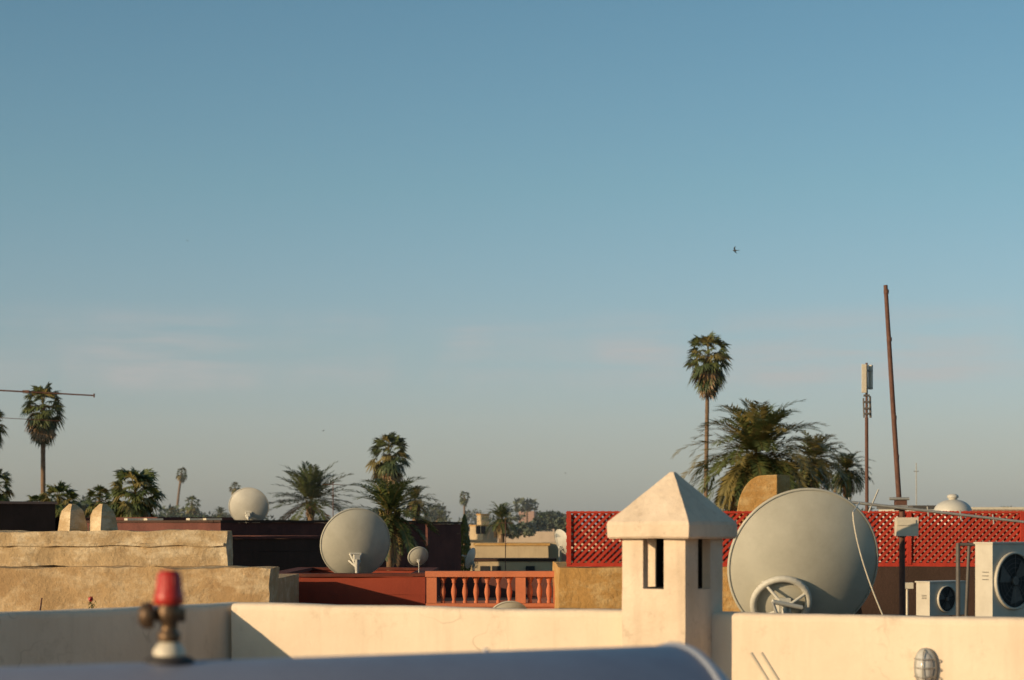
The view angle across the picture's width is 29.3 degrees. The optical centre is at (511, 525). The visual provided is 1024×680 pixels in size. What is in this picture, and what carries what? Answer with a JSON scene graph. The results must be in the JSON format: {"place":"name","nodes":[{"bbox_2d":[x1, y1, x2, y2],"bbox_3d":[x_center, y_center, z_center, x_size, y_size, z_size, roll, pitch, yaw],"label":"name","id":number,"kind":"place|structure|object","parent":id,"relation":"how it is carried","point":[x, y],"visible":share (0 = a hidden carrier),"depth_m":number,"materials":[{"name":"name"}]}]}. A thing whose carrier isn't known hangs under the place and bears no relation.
{"place":"outdoors","nodes":[
{"label":"outdoors","id":0,"kind":"place"},
{"bbox_2d":[0,501,56,530],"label":"shaded roof house","id":1,"kind":"structure","parent":0,"point":[27,515],"depth_m":70.42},
{"bbox_2d":[0,390,94,420],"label":"tv antenna","id":2,"kind":"object","parent":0,"point":[29,391],"visible":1,"depth_m":15.02,"materials":[{"name":"metal"}]},
{"bbox_2d":[55,518,89,530],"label":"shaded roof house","id":3,"kind":"structure","parent":0,"point":[57,521],"depth_m":71.84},
{"bbox_2d":[88,596,96,607],"bbox_3d":[-4.868,0.986,22.680,0.109,0.337,0.229,0,0,-20],"label":"red flower plant","id":4,"kind":"object","parent":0,"point":[90,599],"visible":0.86,"depth_m":22.61,"materials":[{"name":"red plant"}]},
{"bbox_2d":[0,503,298,610],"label":"earthen house","id":5,"kind":"structure","parent":0,"point":[72,562],"depth_m":23.96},
{"bbox_2d":[116,517,233,519],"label":"shaded roof house","id":6,"kind":"structure","parent":0,"point":[174,518],"depth_m":61.38,"materials":[{"name":"paint"}]},
{"bbox_2d":[279,567,437,606],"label":"red house","id":7,"kind":"structure","parent":0,"point":[396,586],"depth_m":33.00,"materials":[{"name":"red paint"}]},
{"bbox_2d":[320,508,389,576],"bbox_3d":[-2.703,0.304,33.798,0.991,1.218,0.819,0,0,20],"label":"satellite dish","id":8,"kind":"object","parent":7,"relation":"on","point":[354,540],"visible":0.94,"depth_m":33.66,"materials":[{"name":"grey metal"}]},
{"bbox_2d":[408,547,427,571],"bbox_3d":[-1.621,0.622,33.798,0.308,0.520,0.267,0,0,18],"label":"satellite dish","id":9,"kind":"object","parent":7,"relation":"on","point":[418,556],"visible":1,"depth_m":33.76,"materials":[{"name":"grey metal"}]},
{"bbox_2d":[426,522,462,596],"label":"shaded red house","id":10,"kind":"structure","parent":0,"point":[444,548],"depth_m":60.99,"materials":[{"name":"brown paint"}]},
{"bbox_2d":[462,548,475,570],"bbox_3d":[-1.235,1.101,57.999,0.521,0.891,0.445,0,0,-29],"label":"satellite dish","id":11,"kind":"object","parent":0,"point":[470,558],"visible":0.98,"depth_m":57.89,"materials":[{"name":"metal"}]},
{"bbox_2d":[425,571,554,608],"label":"balustrade terrace house","id":12,"kind":"structure","parent":0,"point":[526,589],"depth_m":31.06,"materials":[{"name":"paint"}]},
{"bbox_2d":[0,0,1023,526],"label":"sky","id":13,"kind":"structure","parent":0,"point":[495,237],"materials":[{"name":"blue"}]},
{"bbox_2d":[470,542,560,570],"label":"yellow house","id":14,"kind":"structure","parent":0,"point":[529,556],"depth_m":74.95,"materials":[{"name":"yellow paint"}]},
{"bbox_2d":[554,529,571,561],"bbox_3d":[1.526,0.681,57.999,0.534,1.151,0.701,0,0,0],"label":"satellite dish","id":15,"kind":"object","parent":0,"point":[560,536],"visible":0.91,"depth_m":57.91,"materials":[{"name":"metal"}]},
{"bbox_2d":[561,551,596,561],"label":"pink house","id":16,"kind":"structure","parent":0,"point":[563,557],"depth_m":84.23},
{"bbox_2d":[877,505,935,561],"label":"grey roof shed","id":17,"kind":"structure","parent":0,"point":[931,507],"depth_m":60.59,"materials":[{"name":"ceramic"}]},
{"bbox_2d":[855,561,1022,617],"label":"brown house","id":18,"kind":"structure","parent":0,"point":[885,587],"depth_m":27.80,"materials":[{"name":"brown paint"}]},
{"bbox_2d":[882,494,1017,561],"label":"domed roof house","id":19,"kind":"structure","parent":0,"point":[952,503],"depth_m":44.63,"materials":[{"name":"paint"}]},
{"bbox_2d":[971,507,1023,524],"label":"pink house","id":20,"kind":"structure","parent":0,"point":[997,508],"depth_m":69.95,"materials":[{"name":"paint"}]},
{"label":"ground","id":21,"kind":"structure","parent":0,"visible":0},
{"bbox_2d":[0,411,8,449],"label":"fan palm","id":22,"kind":"object","parent":21,"relation":"on","point":[3,431],"visible":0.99,"depth_m":128.25,"materials":[{"name":"green plant"}]},
{"bbox_2d":[0,468,15,500],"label":"fan palm","id":23,"kind":"object","parent":21,"relation":"on","point":[5,495],"visible":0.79,"depth_m":112.08,"materials":[{"name":"green plant"}]},
{"bbox_2d":[27,493,51,501],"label":"fan palm","id":24,"kind":"object","parent":21,"relation":"on","point":[34,498],"visible":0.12,"depth_m":103.61,"materials":[{"name":"green plant"}]},
{"bbox_2d":[20,381,67,492],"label":"fan palm","id":25,"kind":"object","parent":21,"relation":"on","point":[42,431],"visible":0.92,"depth_m":129.64,"materials":[{"name":"green plant"}]},
{"bbox_2d":[39,480,83,517],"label":"fan palm","id":26,"kind":"object","parent":21,"relation":"on","point":[69,495],"visible":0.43,"depth_m":99.81,"materials":[{"name":"green plant"}]},
{"bbox_2d":[84,485,112,517],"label":"fan palm","id":27,"kind":"object","parent":21,"relation":"on","point":[98,495],"visible":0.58,"depth_m":99.79,"materials":[{"name":"green plant"}]},
{"bbox_2d":[108,466,167,516],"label":"fan palm","id":28,"kind":"object","parent":21,"relation":"on","point":[144,479],"visible":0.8,"depth_m":94.49,"materials":[{"name":"green plant"}]},
{"bbox_2d":[166,506,176,514],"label":"fan palm","id":29,"kind":"object","parent":21,"relation":"on","point":[170,509],"visible":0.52,"depth_m":239.93,"materials":[{"name":"green plant"}]},
{"bbox_2d":[175,467,186,510],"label":"fan palm","id":30,"kind":"object","parent":21,"relation":"on","point":[180,478],"visible":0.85,"depth_m":299.83,"materials":[{"name":"green plant"}]},
{"bbox_2d":[184,496,200,515],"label":"fan palm","id":31,"kind":"object","parent":21,"relation":"on","point":[191,510],"visible":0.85,"depth_m":239.73,"materials":[{"name":"green plant"}]},
{"bbox_2d":[212,506,229,516],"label":"date palm","id":32,"kind":"object","parent":21,"relation":"on","point":[220,511],"visible":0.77,"depth_m":259.81,"materials":[{"name":"green plant"}]},
{"bbox_2d":[128,535,326,570],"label":"dark red house","id":33,"kind":"structure","parent":21,"relation":"on","point":[281,552],"depth_m":46.60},
{"bbox_2d":[229,482,240,494],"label":"fan palm","id":34,"kind":"object","parent":21,"relation":"on","point":[234,490],"visible":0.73,"depth_m":299.84,"materials":[{"name":"green plant"}]},
{"bbox_2d":[86,520,426,566],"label":"dark red house","id":35,"kind":"structure","parent":21,"relation":"on","point":[283,527],"depth_m":51.25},
{"bbox_2d":[228,487,268,519],"bbox_3d":[-6.824,-0.491,50.798,0.866,0.990,0.693,0,0,34],"label":"satellite dish","id":36,"kind":"object","parent":35,"relation":"on","point":[248,503],"visible":0.92,"depth_m":50.68,"materials":[{"name":"metal"}]},
{"bbox_2d":[269,460,360,519],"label":"date palm","id":37,"kind":"object","parent":21,"relation":"on","point":[309,485],"visible":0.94,"depth_m":139.27,"materials":[{"name":"green plant"}]},
{"bbox_2d":[335,475,443,566],"bbox_3d":[-2.733,3.916,43.988,2.529,10.168,2.483,0,0,0],"label":"date palm","id":38,"kind":"object","parent":21,"relation":"on","point":[390,498],"visible":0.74,"depth_m":43.74,"materials":[{"name":"green plant"}]},
{"bbox_2d":[366,431,412,489],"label":"fan palm","id":39,"kind":"object","parent":21,"relation":"on","point":[388,467],"visible":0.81,"depth_m":134.54,"materials":[{"name":"green plant"}]},
{"bbox_2d":[402,485,435,520],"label":"date palm","id":40,"kind":"object","parent":21,"relation":"on","point":[417,507],"visible":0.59,"depth_m":139.69,"materials":[{"name":"green plant"}]},
{"bbox_2d":[431,510,448,521],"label":"date palm","id":41,"kind":"object","parent":21,"relation":"on","point":[441,517],"visible":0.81,"depth_m":259.75,"materials":[{"name":"green plant"}]},
{"bbox_2d":[459,491,469,513],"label":"fan palm","id":42,"kind":"object","parent":21,"relation":"on","point":[463,501],"visible":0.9,"depth_m":299.80,"materials":[{"name":"green plant"}]},
{"bbox_2d":[461,514,471,570],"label":"cypress tree","id":43,"kind":"object","parent":21,"relation":"on","point":[465,541],"visible":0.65,"depth_m":65.88,"materials":[{"name":"green plant"}]},
{"bbox_2d":[465,540,483,549],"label":"pale house","id":44,"kind":"structure","parent":21,"relation":"on","point":[476,541],"depth_m":95.61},
{"bbox_2d":[469,514,496,541],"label":"yellow tower house","id":45,"kind":"structure","parent":21,"relation":"on","point":[478,531],"depth_m":150.33,"materials":[{"name":"yellow paint"}]},
{"bbox_2d":[481,501,521,541],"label":"date palm","id":46,"kind":"object","parent":21,"relation":"on","point":[501,511],"visible":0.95,"depth_m":129.74,"materials":[{"name":"green plant"}]},
{"bbox_2d":[505,520,505,570],"bbox_3d":[-0.190,4.424,57.000,0.400,9.152,0.409,0,0,44],"label":"tv antenna","id":47,"kind":"object","parent":21,"relation":"on","point":[505,545],"visible":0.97,"depth_m":56.99,"materials":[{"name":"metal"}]},
{"bbox_2d":[519,511,537,522],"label":"rose block","id":48,"kind":"structure","parent":21,"relation":"on","point":[532,514],"depth_m":330.01,"materials":[{"name":"pink paint"}]},
{"bbox_2d":[52,496,1011,540],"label":"distant trees","id":49,"kind":"object","parent":21,"relation":"on","point":[549,520],"visible":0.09,"depth_m":230.65,"materials":[{"name":"green plant"}]},
{"bbox_2d":[553,561,739,610],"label":"ochre house","id":50,"kind":"structure","parent":21,"relation":"on","point":[593,587],"depth_m":27.60,"materials":[{"name":"yellow paint"}]},
{"bbox_2d":[566,511,1023,566],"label":"lattice screen","id":51,"kind":"object","parent":50,"relation":"on","point":[909,540],"visible":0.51,"depth_m":28.01,"materials":[{"name":"red wood"}]},
{"bbox_2d":[468,523,877,561],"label":"distant town","id":52,"kind":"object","parent":21,"relation":"on","point":[543,536],"visible":0.01,"depth_m":247.79},
{"bbox_2d":[682,331,733,496],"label":"fan palm","id":53,"kind":"object","parent":21,"relation":"on","point":[708,375],"visible":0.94,"depth_m":129.57,"materials":[{"name":"green plant"}]},
{"bbox_2d":[670,397,838,517],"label":"date palm","id":54,"kind":"object","parent":21,"relation":"on","point":[757,431],"visible":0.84,"depth_m":108.73,"materials":[{"name":"green plant"}]},
{"bbox_2d":[737,475,789,524],"bbox_3d":[4.238,4.104,31.500,1.594,9.792,2.000,0,0,0],"label":"stair bulkhead","id":55,"kind":"object","parent":21,"relation":"on","point":[757,491],"visible":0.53,"depth_m":30.50,"materials":[{"name":"yellow paint"}]},
{"bbox_2d":[781,458,828,488],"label":"date palm","id":56,"kind":"object","parent":21,"relation":"on","point":[794,463],"visible":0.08,"depth_m":111.30,"materials":[{"name":"green plant"}]},
{"bbox_2d":[784,429,855,490],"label":"date palm","id":57,"kind":"object","parent":21,"relation":"on","point":[823,465],"visible":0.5,"depth_m":117.28,"materials":[{"name":"green plant"}]},
{"bbox_2d":[824,451,873,500],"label":"date palm","id":58,"kind":"object","parent":21,"relation":"on","point":[849,490],"visible":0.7,"depth_m":121.48,"materials":[{"name":"green plant"}]},
{"bbox_2d":[862,363,872,514],"bbox_3d":[9.040,2.425,49.989,0.395,13.150,0.200,0,0,-40],"label":"cellular antenna","id":59,"kind":"object","parent":21,"relation":"on","point":[867,376],"visible":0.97,"depth_m":49.97,"materials":[{"name":"metal"}]},
{"bbox_2d":[914,463,918,504],"bbox_3d":[12.380,3.540,60.000,0.160,10.920,0.043,0,0,0],"label":"thin antenna","id":60,"kind":"object","parent":21,"relation":"on","point":[916,471],"visible":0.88,"depth_m":59.98,"materials":[{"name":"metal"}]},
{"bbox_3d":[4.872,5.119,18.901,6.287,7.793,6.429,0,0,0],"label":"neighbouring flat roof","id":61,"kind":"object","parent":21,"relation":"on","visible":0},
{"bbox_2d":[727,488,878,613],"bbox_3d":[2.557,0.417,17.198,0.897,1.489,1.101,0,0,43],"label":"satellite dish","id":62,"kind":"object","parent":61,"relation":"on","point":[794,551],"visible":0.78,"depth_m":17.04,"materials":[{"name":"grey metal"}]},
{"bbox_2d":[852,502,882,614],"bbox_3d":[2.961,0.275,16.598,0.261,0.955,0.608,0,0,0],"label":"antenna cable","id":63,"kind":"object","parent":61,"relation":"on","point":[862,558],"visible":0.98,"depth_m":16.30,"materials":[{"name":"beige plastic"}]},
{"bbox_2d":[848,285,1023,615],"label":"antenna mast","id":64,"kind":"object","parent":61,"relation":"on","point":[904,526],"visible":0.88,"depth_m":17.98,"materials":[{"name":"metal"}]},
{"bbox_2d":[905,543,974,616],"bbox_3d":[3.809,0.691,17.756,0.163,1.099,3.359,0,0,3],"label":"ac pipe frame","id":65,"kind":"object","parent":61,"relation":"on","point":[908,585],"visible":0.66,"depth_m":16.29,"materials":[{"name":"beige galvanised steel"}]},
{"bbox_2d":[915,580,965,616],"bbox_3d":[4.397,0.902,20.002,0.590,0.675,0.218,0,0,-36],"label":"air conditioner unit","id":66,"kind":"object","parent":61,"relation":"on","point":[936,598],"visible":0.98,"depth_m":19.87,"materials":[{"name":"white metal"}]},
{"bbox_2d":[973,542,1023,617],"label":"air conditioner unit","id":67,"kind":"object","parent":61,"relation":"on","point":[999,579],"visible":0.98,"depth_m":16.02,"materials":[{"name":"white metal"}]},
{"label":"terrace house","id":68,"kind":"object","parent":21,"relation":"on","visible":0},
{"bbox_2d":[0,602,242,666],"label":"parapet wall","id":69,"kind":"structure","parent":68,"relation":"on","point":[75,636],"depth_m":13.11,"materials":[{"name":"white paint"}]},
{"bbox_2d":[0,642,727,679],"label":"solar water heater tank","id":70,"kind":"object","parent":68,"relation":"on","point":[672,661],"visible":1,"depth_m":4.99,"materials":[{"name":"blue metal"}]},
{"bbox_2d":[138,570,194,664],"bbox_3d":[-0.844,0.223,4.785,0.138,0.228,0.124,0,0,0],"label":"pressure relief valve","id":71,"kind":"object","parent":70,"relation":"on","point":[168,613],"visible":1,"depth_m":4.76,"materials":[{"name":"red metal"}]},
{"bbox_2d":[232,603,1023,679],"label":"parapet wall","id":72,"kind":"structure","parent":68,"relation":"on","point":[794,646],"depth_m":12.52,"materials":[{"name":"white paint"}]},
{"bbox_2d":[914,648,937,679],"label":"bulkhead lamp","id":73,"kind":"object","parent":72,"relation":"attached to","point":[925,665],"visible":1,"depth_m":11.93,"materials":[{"name":"glass"}]},
{"bbox_2d":[607,472,737,660],"bbox_3d":[1.033,0.654,12.600,0.612,1.996,0.615,0,0,36],"label":"chimney","id":74,"kind":"object","parent":68,"relation":"on","point":[672,530],"visible":0.94,"depth_m":12.45,"materials":[{"name":"paint"}]},
{"bbox_2d":[750,652,779,679],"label":"drying rack","id":75,"kind":"object","parent":68,"relation":"on","point":[761,668],"visible":1,"depth_m":11.39,"materials":[{"name":"plastic"}]},
{"bbox_3d":[-0.049,5.170,29.600,2.400,7.660,1.600,0,0,0],"label":"low-roofed annex","id":76,"kind":"object","parent":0,"visible":0},
{"bbox_2d":[493,601,526,608],"bbox_3d":[-0.048,1.386,29.198,0.581,0.542,0.422,0,0,-31],"label":"satellite dish","id":77,"kind":"object","parent":76,"relation":"on","point":[509,604],"visible":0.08,"depth_m":29.04,"materials":[{"name":"beige metal"}]}
]}

